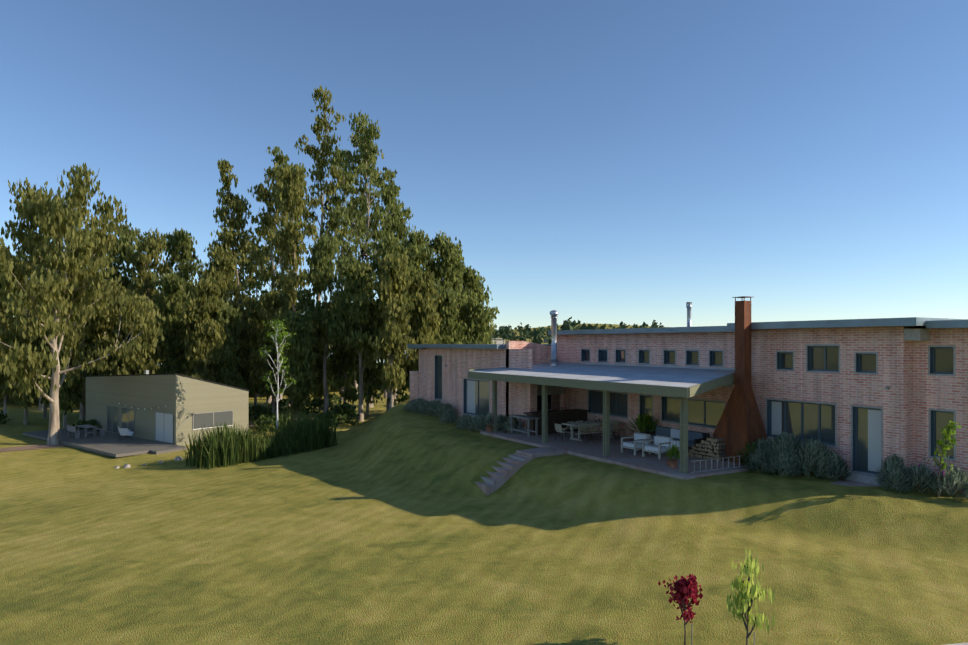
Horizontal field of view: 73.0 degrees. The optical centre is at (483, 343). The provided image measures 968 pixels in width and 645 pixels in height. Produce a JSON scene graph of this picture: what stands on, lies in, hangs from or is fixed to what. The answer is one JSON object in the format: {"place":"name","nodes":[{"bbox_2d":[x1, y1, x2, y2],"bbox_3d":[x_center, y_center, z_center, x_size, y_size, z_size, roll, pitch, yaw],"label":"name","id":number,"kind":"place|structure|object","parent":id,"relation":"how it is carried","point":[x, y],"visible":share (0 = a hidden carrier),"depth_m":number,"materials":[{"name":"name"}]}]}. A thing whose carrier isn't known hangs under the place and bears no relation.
{"place":"outdoors","nodes":[
{"label":"outdoors","id":0,"kind":"place"},
{"bbox_2d":[0,323,967,644],"bbox_3d":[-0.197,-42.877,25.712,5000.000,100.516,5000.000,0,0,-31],"label":"lawn","id":1,"kind":"structure","parent":0,"point":[392,525],"depth_m":18.77,"materials":[{"name":"green plant"}]},
{"bbox_2d":[0,237,14,345],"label":"eucalyptus tree","id":2,"kind":"object","parent":1,"relation":"on","point":[3,320],"visible":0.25,"depth_m":60.86,"materials":[{"name":"green plant"}]},
{"bbox_2d":[0,302,21,414],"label":"tree","id":3,"kind":"object","parent":1,"relation":"on","point":[3,386],"visible":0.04,"depth_m":66.81,"materials":[{"name":"green plant"}]},
{"bbox_2d":[0,296,48,424],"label":"tree","id":4,"kind":"object","parent":1,"relation":"on","point":[12,337],"visible":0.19,"depth_m":58.19,"materials":[{"name":"green plant"}]},
{"bbox_2d":[11,245,48,410],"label":"tree","id":5,"kind":"object","parent":1,"relation":"on","point":[41,406],"visible":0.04,"depth_m":70.64,"materials":[{"name":"green plant"}]},
{"bbox_2d":[32,321,62,417],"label":"tree","id":6,"kind":"object","parent":1,"relation":"on","point":[44,401],"visible":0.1,"depth_m":63.24,"materials":[{"name":"green plant"}]},
{"bbox_2d":[38,283,96,427],"bbox_3d":[-36.194,1.074,56.730,4.851,13.210,3.983,0,0,26],"label":"tree","id":7,"kind":"object","parent":1,"relation":"on","point":[69,395],"visible":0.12,"depth_m":55.99,"materials":[{"name":"green plant"}]},
{"bbox_2d":[52,228,106,419],"bbox_3d":[-38.539,-1.687,62.366,4.893,18.804,5.780,0,0,28],"label":"eucalyptus tree","id":8,"kind":"object","parent":1,"relation":"on","point":[82,412],"visible":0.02,"depth_m":62.53,"materials":[{"name":"green plant"}]},
{"bbox_2d":[0,162,165,444],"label":"eucalyptus tree","id":9,"kind":"object","parent":1,"relation":"on","point":[57,219],"visible":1,"depth_m":46.68,"materials":[{"name":"green plant"}]},
{"bbox_2d":[66,418,101,431],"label":"undergrowth bush","id":10,"kind":"object","parent":1,"relation":"on","point":[92,422],"visible":0.38,"depth_m":52.57,"materials":[{"name":"green plant"}]},
{"bbox_2d":[23,428,188,456],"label":"cabin deck","id":11,"kind":"structure","parent":1,"relation":"on","point":[109,444],"depth_m":45.81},
{"bbox_2d":[67,424,105,437],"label":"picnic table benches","id":12,"kind":"object","parent":11,"relation":"on","point":[71,429],"visible":1,"depth_m":49.29,"materials":[{"name":"grey wood"}]},
{"bbox_2d":[83,277,134,375],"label":"eucalyptus tree","id":13,"kind":"object","parent":1,"relation":"on","point":[103,327],"visible":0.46,"depth_m":58.08,"materials":[{"name":"green plant"}]},
{"bbox_2d":[101,222,140,293],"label":"eucalyptus tree","id":14,"kind":"object","parent":1,"relation":"on","point":[126,236],"visible":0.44,"depth_m":67.28,"materials":[{"name":"green plant"}]},
{"bbox_2d":[109,289,146,372],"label":"eucalyptus tree","id":15,"kind":"object","parent":1,"relation":"on","point":[122,334],"visible":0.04,"depth_m":62.19,"materials":[{"name":"green plant"}]},
{"bbox_2d":[108,292,168,374],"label":"eucalyptus tree","id":16,"kind":"object","parent":1,"relation":"on","point":[141,362],"visible":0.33,"depth_m":54.68,"materials":[{"name":"green plant"}]},
{"bbox_2d":[125,227,173,358],"bbox_3d":[-32.486,-1.970,64.175,5.110,19.037,4.844,0,0,-31],"label":"eucalyptus tree","id":17,"kind":"object","parent":1,"relation":"on","point":[150,247],"visible":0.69,"depth_m":63.70,"materials":[{"name":"green plant"}]},
{"bbox_2d":[149,287,169,373],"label":"eucalyptus tree","id":18,"kind":"object","parent":1,"relation":"on","point":[154,290],"visible":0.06,"depth_m":65.63,"materials":[{"name":"green plant"}]},
{"bbox_2d":[85,370,249,445],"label":"small house","id":19,"kind":"structure","parent":1,"relation":"on","point":[194,405],"depth_m":47.86,"materials":[{"name":"beige paint"}]},
{"bbox_2d":[152,271,190,374],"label":"eucalyptus tree","id":20,"kind":"object","parent":1,"relation":"on","point":[172,295],"visible":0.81,"depth_m":58.67,"materials":[{"name":"green plant"}]},
{"bbox_2d":[160,228,203,301],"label":"eucalyptus tree","id":21,"kind":"object","parent":1,"relation":"on","point":[180,249],"visible":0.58,"depth_m":68.38,"materials":[{"name":"green plant"}]},
{"bbox_2d":[0,414,364,451],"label":"dirt path track","id":22,"kind":"structure","parent":1,"relation":"on","point":[38,446],"depth_m":45.54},
{"bbox_2d":[179,277,225,381],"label":"eucalyptus tree","id":23,"kind":"object","parent":1,"relation":"on","point":[203,302],"visible":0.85,"depth_m":55.80,"materials":[{"name":"green plant"}]},
{"bbox_2d":[190,243,248,329],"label":"eucalyptus tree","id":24,"kind":"object","parent":1,"relation":"on","point":[220,272],"visible":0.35,"depth_m":62.18,"materials":[{"name":"green plant"}]},
{"bbox_2d":[203,297,245,388],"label":"eucalyptus tree","id":25,"kind":"object","parent":1,"relation":"on","point":[227,318],"visible":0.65,"depth_m":57.86,"materials":[{"name":"green plant"}]},
{"bbox_2d":[206,250,249,306],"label":"eucalyptus tree","id":26,"kind":"object","parent":1,"relation":"on","point":[241,277],"visible":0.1,"depth_m":80.68,"materials":[{"name":"green plant"}]},
{"bbox_2d":[207,158,269,305],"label":"eucalyptus tree","id":27,"kind":"object","parent":1,"relation":"on","point":[236,204],"visible":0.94,"depth_m":70.73,"materials":[{"name":"green plant"}]},
{"bbox_2d":[229,302,260,395],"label":"eucalyptus tree","id":28,"kind":"object","parent":1,"relation":"on","point":[244,342],"visible":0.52,"depth_m":62.96,"materials":[{"name":"green plant"}]},
{"bbox_2d":[238,242,276,396],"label":"eucalyptus tree","id":29,"kind":"object","parent":1,"relation":"on","point":[258,284],"visible":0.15,"depth_m":83.59,"materials":[{"name":"green plant"}]},
{"bbox_2d":[244,296,270,409],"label":"eucalyptus tree","id":30,"kind":"object","parent":1,"relation":"on","point":[251,304],"visible":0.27,"depth_m":65.72,"materials":[{"name":"green plant"}]},
{"bbox_2d":[182,410,340,469],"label":"tall reed grass","id":31,"kind":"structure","parent":1,"relation":"on","point":[226,446],"depth_m":39.48,"materials":[{"name":"green plant"}]},
{"bbox_2d":[249,404,274,419],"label":"undergrowth bush","id":32,"kind":"object","parent":1,"relation":"on","point":[263,410],"visible":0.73,"depth_m":58.93,"materials":[{"name":"green plant"}]},
{"bbox_2d":[248,289,289,413],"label":"eucalyptus tree","id":33,"kind":"object","parent":1,"relation":"on","point":[272,302],"visible":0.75,"depth_m":59.50,"materials":[{"name":"green plant"}]},
{"bbox_2d":[247,162,292,402],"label":"eucalyptus tree","id":34,"kind":"object","parent":1,"relation":"on","point":[266,222],"visible":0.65,"depth_m":74.82,"materials":[{"name":"green plant"}]},
{"bbox_2d":[252,413,288,428],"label":"undergrowth bush","id":35,"kind":"object","parent":1,"relation":"on","point":[256,423],"visible":0.29,"depth_m":53.24,"materials":[{"name":"green plant"}]},
{"bbox_2d":[256,413,290,434],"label":"undergrowth bush","id":36,"kind":"object","parent":1,"relation":"on","point":[268,425],"visible":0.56,"depth_m":50.42,"materials":[{"name":"green plant"}]},
{"bbox_2d":[259,315,295,430],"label":"tree","id":37,"kind":"object","parent":1,"relation":"on","point":[280,351],"visible":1,"depth_m":44.20,"materials":[{"name":"green plant"}]},
{"bbox_2d":[261,145,308,399],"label":"eucalyptus tree","id":38,"kind":"object","parent":1,"relation":"on","point":[281,158],"visible":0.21,"depth_m":79.56,"materials":[{"name":"green plant"}]},
{"bbox_2d":[268,164,320,410],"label":"eucalyptus tree","id":39,"kind":"object","parent":1,"relation":"on","point":[290,193],"visible":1,"depth_m":65.07,"materials":[{"name":"green plant"}]},
{"bbox_2d":[274,307,319,417],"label":"tree","id":40,"kind":"object","parent":1,"relation":"on","point":[301,355],"visible":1,"depth_m":56.27,"materials":[{"name":"green plant"}]},
{"bbox_2d":[301,398,332,414],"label":"undergrowth bush","id":41,"kind":"object","parent":1,"relation":"on","point":[318,401],"visible":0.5,"depth_m":63.87,"materials":[{"name":"green plant"}]},
{"bbox_2d":[292,233,345,412],"bbox_3d":[-15.121,-1.654,61.907,5.182,17.812,5.733,0,0,-1],"label":"eucalyptus tree","id":42,"kind":"object","parent":1,"relation":"on","point":[321,277],"visible":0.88,"depth_m":61.50,"materials":[{"name":"green plant"}]},
{"bbox_2d":[294,84,345,403],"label":"eucalyptus tree","id":43,"kind":"object","parent":1,"relation":"on","point":[321,163],"visible":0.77,"depth_m":71.75,"materials":[{"name":"green plant"}]},
{"bbox_2d":[309,300,334,409],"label":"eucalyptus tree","id":44,"kind":"object","parent":1,"relation":"on","point":[317,366],"visible":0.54,"depth_m":66.38,"materials":[{"name":"green plant"}]},
{"bbox_2d":[321,147,362,399],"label":"eucalyptus tree","id":45,"kind":"object","parent":1,"relation":"on","point":[347,188],"visible":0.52,"depth_m":78.21,"materials":[{"name":"green plant"}]},
{"bbox_2d":[327,301,358,403],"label":"eucalyptus tree","id":46,"kind":"object","parent":1,"relation":"on","point":[340,359],"visible":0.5,"depth_m":63.39,"materials":[{"name":"green plant"}]},
{"bbox_2d":[330,402,359,425],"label":"undergrowth bush","id":47,"kind":"object","parent":1,"relation":"on","point":[349,408],"visible":0.96,"depth_m":54.87,"materials":[{"name":"green plant"}]},
{"bbox_2d":[322,254,386,421],"bbox_3d":[-11.200,-0.320,57.784,6.258,15.125,6.706,0,0,20],"label":"eucalyptus tree","id":48,"kind":"object","parent":1,"relation":"on","point":[360,312],"visible":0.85,"depth_m":56.89,"materials":[{"name":"green plant"}]},
{"bbox_2d":[329,111,399,406],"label":"eucalyptus tree","id":49,"kind":"object","parent":1,"relation":"on","point":[369,149],"visible":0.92,"depth_m":69.89,"materials":[{"name":"green plant"}]},
{"bbox_2d":[346,130,383,393],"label":"eucalyptus tree","id":50,"kind":"object","parent":1,"relation":"on","point":[356,145],"visible":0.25,"depth_m":83.15,"materials":[{"name":"green plant"}]},
{"bbox_2d":[348,300,386,415],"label":"tree","id":51,"kind":"object","parent":1,"relation":"on","point":[372,382],"visible":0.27,"depth_m":61.22,"materials":[{"name":"green plant"}]},
{"bbox_2d":[97,317,663,343],"bbox_3d":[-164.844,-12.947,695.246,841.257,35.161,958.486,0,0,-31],"label":"distant tree line","id":52,"kind":"object","parent":1,"relation":"on","point":[502,332],"depth_m":337.39,"materials":[{"name":"green plant"}]},
{"bbox_2d":[368,172,403,397],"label":"eucalyptus tree","id":53,"kind":"object","parent":1,"relation":"on","point":[390,185],"visible":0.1,"depth_m":82.07,"materials":[{"name":"green plant"}]},
{"bbox_2d":[357,233,417,410],"bbox_3d":[-8.687,-1.534,59.506,6.219,16.816,6.134,0,0,37],"label":"eucalyptus tree","id":54,"kind":"object","parent":1,"relation":"on","point":[389,244],"visible":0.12,"depth_m":58.78,"materials":[{"name":"green plant"}]},
{"bbox_2d":[367,250,416,407],"bbox_3d":[-7.712,-1.051,54.623,4.189,13.620,4.683,0,0,-1],"label":"eucalyptus tree","id":55,"kind":"object","parent":1,"relation":"on","point":[392,285],"visible":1,"depth_m":54.36,"materials":[{"name":"green plant"}]},
{"bbox_2d":[377,188,415,401],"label":"eucalyptus tree","id":56,"kind":"object","parent":1,"relation":"on","point":[401,229],"visible":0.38,"depth_m":74.90,"materials":[{"name":"green plant"}]},
{"bbox_2d":[386,380,409,401],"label":"undergrowth bush","id":57,"kind":"object","parent":1,"relation":"on","point":[399,391],"visible":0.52,"depth_m":59.36,"materials":[{"name":"green plant"}]},
{"bbox_2d":[397,229,440,332],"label":"eucalyptus tree","id":58,"kind":"object","parent":1,"relation":"on","point":[418,241],"visible":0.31,"depth_m":61.83,"materials":[{"name":"green plant"}]},
{"bbox_2d":[397,268,445,372],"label":"eucalyptus tree","id":59,"kind":"object","parent":1,"relation":"on","point":[423,325],"visible":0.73,"depth_m":56.07,"materials":[{"name":"green plant"}]},
{"bbox_2d":[422,400,447,416],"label":"lavender shrub","id":60,"kind":"object","parent":1,"relation":"on","point":[436,404],"visible":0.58,"depth_m":41.08,"materials":[{"name":"green plant"}]},
{"bbox_2d":[433,403,459,417],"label":"lavender shrub","id":61,"kind":"object","parent":1,"relation":"on","point":[445,407],"visible":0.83,"depth_m":40.23,"materials":[{"name":"green plant"}]},
{"bbox_2d":[437,409,459,423],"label":"lavender shrub","id":62,"kind":"object","parent":1,"relation":"on","point":[448,415],"visible":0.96,"depth_m":37.90,"materials":[{"name":"green plant"}]},
{"bbox_2d":[432,285,466,343],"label":"eucalyptus tree","id":63,"kind":"object","parent":1,"relation":"on","point":[451,332],"visible":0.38,"depth_m":59.11,"materials":[{"name":"green plant"}]},
{"bbox_2d":[424,231,478,343],"bbox_3d":[-3.701,-3.096,65.465,5.891,16.366,8.226,0,0,-31],"label":"eucalyptus tree","id":64,"kind":"object","parent":1,"relation":"on","point":[447,269],"visible":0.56,"depth_m":64.41,"materials":[{"name":"green plant"}]},
{"bbox_2d":[454,413,474,429],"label":"lavender shrub","id":65,"kind":"object","parent":1,"relation":"on","point":[464,420],"visible":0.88,"depth_m":35.78,"materials":[{"name":"green plant"}]},
{"bbox_2d":[453,265,499,337],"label":"eucalyptus tree","id":66,"kind":"object","parent":1,"relation":"on","point":[471,280],"visible":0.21,"depth_m":69.72,"materials":[{"name":"green plant"}]},
{"bbox_2d":[459,295,496,343],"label":"eucalyptus tree","id":67,"kind":"object","parent":1,"relation":"on","point":[476,319],"visible":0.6,"depth_m":61.08,"materials":[{"name":"green plant"}]},
{"bbox_2d":[475,453,534,495],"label":"garden steps","id":68,"kind":"structure","parent":1,"relation":"on","point":[500,477],"depth_m":26.75,"materials":[{"name":"concrete"}]},
{"bbox_2d":[466,424,877,486],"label":"patio floor","id":69,"kind":"structure","parent":1,"relation":"on","point":[589,448],"depth_m":27.36,"materials":[{"name":"grey concrete"}]},
{"bbox_2d":[466,414,490,431],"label":"lavender shrub","id":70,"kind":"object","parent":69,"relation":"on","point":[477,422],"visible":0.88,"depth_m":34.75,"materials":[{"name":"green plant"}]},
{"bbox_2d":[499,414,523,433],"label":"lavender shrub","id":71,"kind":"object","parent":69,"relation":"on","point":[505,426],"visible":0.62,"depth_m":33.75,"materials":[{"name":"green plant"}]},
{"bbox_2d":[510,415,538,436],"bbox_3d":[2.019,4.149,32.970,0.630,0.920,1.700,0,0,-31],"label":"bar table","id":72,"kind":"object","parent":69,"relation":"on","point":[528,418],"visible":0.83,"depth_m":32.61,"materials":[{"name":"grey wood"}]},
{"bbox_2d":[537,366,565,411],"bbox_3d":[3.415,2.909,35.447,2.650,3.400,2.480,0,0,-31],"label":"parrilla barbecue","id":73,"kind":"object","parent":69,"relation":"on","point":[556,397],"visible":0.23,"depth_m":36.14,"materials":[{"name":"brick"}]},
{"bbox_2d":[550,310,557,365],"bbox_3d":[3.694,-0.221,34.516,0.470,3.060,0.458,0,0,-31],"label":"chimney pipe","id":74,"kind":"object","parent":73,"relation":"on","point":[554,317],"visible":0.92,"depth_m":34.38,"materials":[{"name":"silver metal"}]},
{"bbox_2d":[523,409,589,434],"bbox_3d":[3.784,4.069,33.927,3.640,1.080,0.900,0,0,-31],"label":"bar counter","id":75,"kind":"object","parent":69,"relation":"on","point":[557,417],"visible":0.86,"depth_m":33.57,"materials":[{"name":"brown wood"}]},
{"bbox_2d":[486,425,677,468],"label":"terracotta pots","id":76,"kind":"object","parent":69,"relation":"on","point":[672,463],"visible":0.75,"depth_m":24.16,"materials":[{"name":"brown ceramic"}]},
{"bbox_2d":[626,413,659,432],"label":"potted fern","id":77,"kind":"object","parent":76,"relation":"on","point":[643,421],"visible":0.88,"depth_m":30.19,"materials":[{"name":"green plant"}]},
{"bbox_2d":[662,444,679,459],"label":"pot plant","id":78,"kind":"object","parent":76,"relation":"on","point":[674,451],"visible":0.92,"depth_m":24.07,"materials":[{"name":"green plant"}]},
{"bbox_2d":[562,420,620,440],"bbox_3d":[5.229,4.219,31.704,2.900,0.780,1.000,0,0,-31],"label":"dining table","id":79,"kind":"object","parent":69,"relation":"on","point":[574,424],"visible":0.69,"depth_m":31.38,"materials":[{"name":"grey wood"}]},
{"bbox_2d":[468,369,734,472],"bbox_3d":[5.249,2.899,30.074,5.160,3.420,15.107,0,0,-31],"label":"porch frame","id":80,"kind":"object","parent":69,"relation":"on","point":[684,394],"visible":0.67,"depth_m":26.64,"materials":[{"name":"green metal"}]},
{"bbox_2d":[467,363,734,387],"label":"porch roof","id":81,"kind":"structure","parent":80,"relation":"on","point":[671,377],"depth_m":28.35,"materials":[{"name":"grey metal"}]},
{"bbox_2d":[558,362,734,369],"bbox_3d":[7.209,1.069,31.680,0.138,0.080,12.900,0,0,-31],"label":"roof flashing","id":82,"kind":"object","parent":81,"relation":"attached to","point":[652,366],"visible":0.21,"depth_m":30.38,"materials":[{"name":"grey metal"}]},
{"bbox_2d":[621,432,650,454],"bbox_3d":[6.386,4.209,27.492,0.870,0.800,0.920,0,0,-27],"label":"armchair","id":83,"kind":"object","parent":69,"relation":"on","point":[635,445],"visible":0.83,"depth_m":27.34,"materials":[{"name":"white fabric"}]},
{"bbox_2d":[642,435,672,458],"bbox_3d":[7.069,4.209,26.562,0.870,0.800,0.920,0,0,-35],"label":"armchair","id":84,"kind":"object","parent":69,"relation":"on","point":[659,445],"visible":0.88,"depth_m":26.46,"materials":[{"name":"white fabric"}]},
{"bbox_2d":[645,426,708,451],"bbox_3d":[8.437,4.209,28.739,0.840,0.800,2.900,0,0,-31],"label":"outdoor sofa","id":85,"kind":"object","parent":69,"relation":"on","point":[694,437],"visible":0.5,"depth_m":28.78,"materials":[{"name":"grey fabric"}]},
{"bbox_2d":[688,437,727,461],"bbox_3d":[8.931,4.167,26.225,0.513,0.884,1.709,0,0,-31],"label":"firewood stack","id":86,"kind":"object","parent":69,"relation":"on","point":[710,448],"visible":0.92,"depth_m":25.84,"materials":[{"name":"brown wood"}]},
{"bbox_2d":[691,455,742,472],"bbox_3d":[8.467,4.376,23.725,2.514,0.423,0.070,0,0,-27],"label":"aluminium ladder","id":87,"kind":"object","parent":69,"relation":"on","point":[705,460],"visible":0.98,"depth_m":23.70,"materials":[{"name":"white metal"}]},
{"bbox_2d":[734,441,763,468],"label":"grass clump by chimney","id":88,"kind":"object","parent":69,"relation":"on","point":[748,447],"visible":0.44,"depth_m":24.26,"materials":[{"name":"green plant"}]},
{"bbox_2d":[742,436,777,467],"bbox_3d":[10.542,4.080,24.561,1.672,1.127,1.704,0,0,-31],"label":"rosemary shrub","id":89,"kind":"object","parent":69,"relation":"on","point":[760,443],"visible":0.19,"depth_m":24.34,"materials":[{"name":"green plant"}]},
{"bbox_2d":[658,573,702,644],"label":"sapling","id":90,"kind":"object","parent":1,"relation":"on","point":[685,589],"visible":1,"depth_m":12.21,"materials":[{"name":"red plant"}]},
{"bbox_2d":[410,326,967,493],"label":"brick house walls","id":91,"kind":"structure","parent":1,"relation":"on","point":[826,386],"depth_m":24.38,"materials":[{"name":"brick"}]},
{"bbox_2d":[407,317,967,348],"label":"house roof slabs","id":92,"kind":"structure","parent":91,"relation":"on","point":[936,323],"depth_m":24.45,"materials":[{"name":"grey concrete"}]},
{"bbox_2d":[713,296,766,463],"bbox_3d":[10.092,1.454,25.825,1.200,6.510,1.600,0,0,-31],"label":"chimney","id":93,"kind":"object","parent":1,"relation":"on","point":[739,424],"visible":0.92,"depth_m":25.27,"materials":[{"name":"brown metal"}]},
{"bbox_2d":[726,548,774,644],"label":"sapling","id":94,"kind":"object","parent":1,"relation":"on","point":[742,600],"visible":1,"depth_m":11.25,"materials":[{"name":"green plant"}]},
{"bbox_2d":[743,448,776,472],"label":"rosemary shrub","id":95,"kind":"object","parent":1,"relation":"on","point":[757,457],"visible":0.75,"depth_m":23.67,"materials":[{"name":"green plant"}]},
{"bbox_2d":[763,450,806,476],"bbox_3d":[10.541,4.184,22.988,1.350,0.924,1.424,0,0,-7],"label":"rosemary shrub","id":96,"kind":"object","parent":1,"relation":"on","point":[782,460],"visible":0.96,"depth_m":22.75,"materials":[{"name":"green plant"}]},
{"bbox_2d":[762,431,812,471],"bbox_3d":[10.957,3.881,23.722,1.870,1.428,1.949,0,0,-14],"label":"rosemary shrub","id":97,"kind":"object","parent":1,"relation":"on","point":[786,442],"visible":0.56,"depth_m":23.49,"materials":[{"name":"green plant"}]},
{"bbox_2d":[790,437,838,476],"bbox_3d":[11.530,3.937,22.842,1.882,1.308,1.911,0,0,-31],"label":"rosemary shrub","id":98,"kind":"object","parent":1,"relation":"on","point":[813,451],"visible":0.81,"depth_m":22.51,"materials":[{"name":"green plant"}]},
{"bbox_2d":[812,451,852,479],"bbox_3d":[11.980,4.183,22.590,1.257,0.961,1.278,0,0,7],"label":"rosemary shrub","id":99,"kind":"object","parent":1,"relation":"on","point":[838,465],"visible":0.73,"depth_m":22.30,"materials":[{"name":"green plant"}]},
{"bbox_2d":[875,453,912,485],"bbox_3d":[13.257,4.089,21.142,1.226,1.086,1.118,0,0,-31],"label":"flower bed shrub","id":100,"kind":"object","parent":1,"relation":"on","point":[891,462],"visible":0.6,"depth_m":21.04,"materials":[{"name":"green plant"}]},
{"bbox_2d":[878,468,913,492],"bbox_3d":[13.041,4.301,20.664,1.007,0.745,0.964,0,0,-31],"label":"flower bed shrub","id":101,"kind":"object","parent":1,"relation":"on","point":[896,478],"visible":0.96,"depth_m":20.50,"materials":[{"name":"green plant"}]},
{"bbox_2d":[899,463,943,492],"bbox_3d":[13.679,4.194,20.588,1.481,0.882,1.455,0,0,-31],"label":"flower bed shrub","id":102,"kind":"object","parent":1,"relation":"on","point":[920,472],"visible":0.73,"depth_m":20.32,"materials":[{"name":"green plant"}]},
{"bbox_2d":[923,420,960,496],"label":"small tree","id":103,"kind":"object","parent":1,"relation":"on","point":[947,434],"visible":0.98,"depth_m":19.62,"materials":[{"name":"green plant"}]},
{"bbox_2d":[924,466,967,499],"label":"flower bed shrub","id":104,"kind":"object","parent":1,"relation":"on","point":[954,476],"visible":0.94,"depth_m":19.67,"materials":[{"name":"green plant"}]},
{"bbox_2d":[0,0,967,329],"label":"sky","id":105,"kind":"structure","parent":0,"point":[630,162],"materials":[{"name":"blue"}]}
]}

